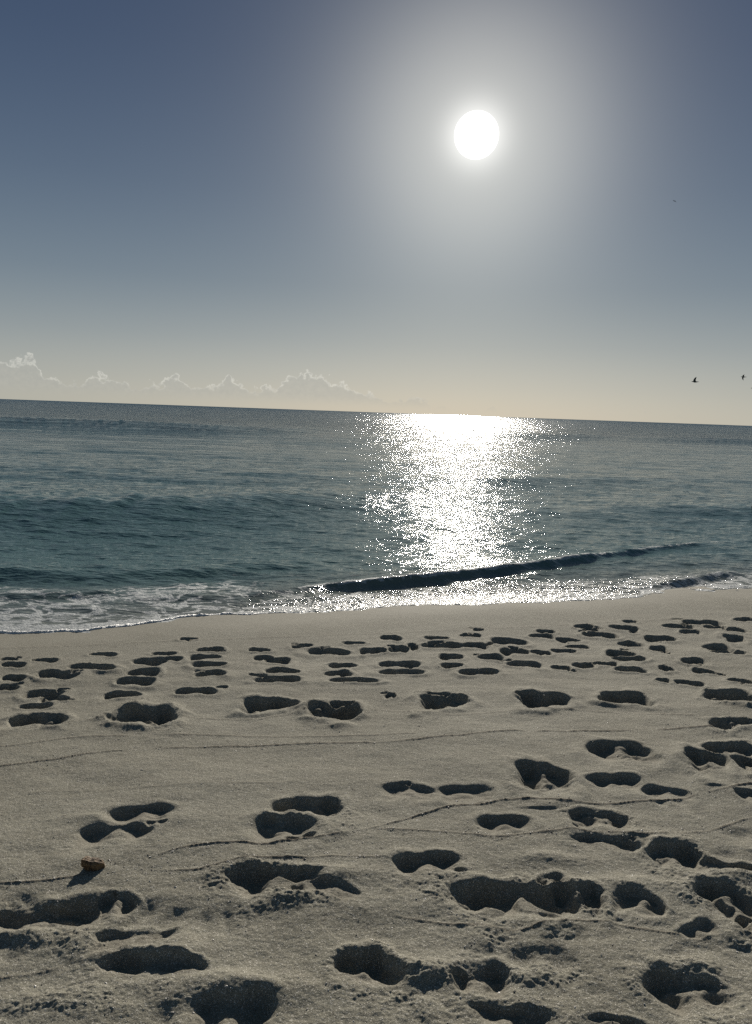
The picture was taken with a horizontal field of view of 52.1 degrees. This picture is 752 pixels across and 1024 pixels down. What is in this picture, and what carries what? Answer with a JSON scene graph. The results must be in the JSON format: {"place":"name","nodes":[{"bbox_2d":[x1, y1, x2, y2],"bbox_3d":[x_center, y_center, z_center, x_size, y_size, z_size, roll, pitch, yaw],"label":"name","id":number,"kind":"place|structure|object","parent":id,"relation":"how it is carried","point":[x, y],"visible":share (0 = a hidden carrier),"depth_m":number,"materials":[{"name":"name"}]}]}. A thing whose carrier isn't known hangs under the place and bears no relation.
{"place":"outdoors","nodes":[
{"label":"outdoors","id":0,"kind":"place"},
{"bbox_2d":[0,586,751,1023],"bbox_3d":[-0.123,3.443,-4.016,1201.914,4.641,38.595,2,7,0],"label":"beach","id":1,"kind":"structure","parent":0,"point":[594,706],"depth_m":3.10,"materials":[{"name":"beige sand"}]},
{"bbox_2d":[81,856,104,870],"bbox_3d":[-0.982,1.226,2.673,0.081,0.052,0.048,7,10,-8],"label":"stone","id":2,"kind":"object","parent":1,"relation":"on","point":[88,863],"visible":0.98,"depth_m":2.66,"materials":[{"name":"brown stone"}]},
{"bbox_2d":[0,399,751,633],"bbox_3d":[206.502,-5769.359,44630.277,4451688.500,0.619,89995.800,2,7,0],"label":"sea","id":3,"kind":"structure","parent":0,"point":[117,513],"depth_m":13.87,"materials":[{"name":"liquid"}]},
{"bbox_2d":[0,587,728,633],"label":"sea foam","id":4,"kind":"object","parent":3,"relation":"on","point":[83,630],"visible":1,"depth_m":6.45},
{"bbox_2d":[0,0,751,425],"label":"sky","id":5,"kind":"structure","parent":0,"point":[437,207],"materials":[{"name":"blue"}]}
]}

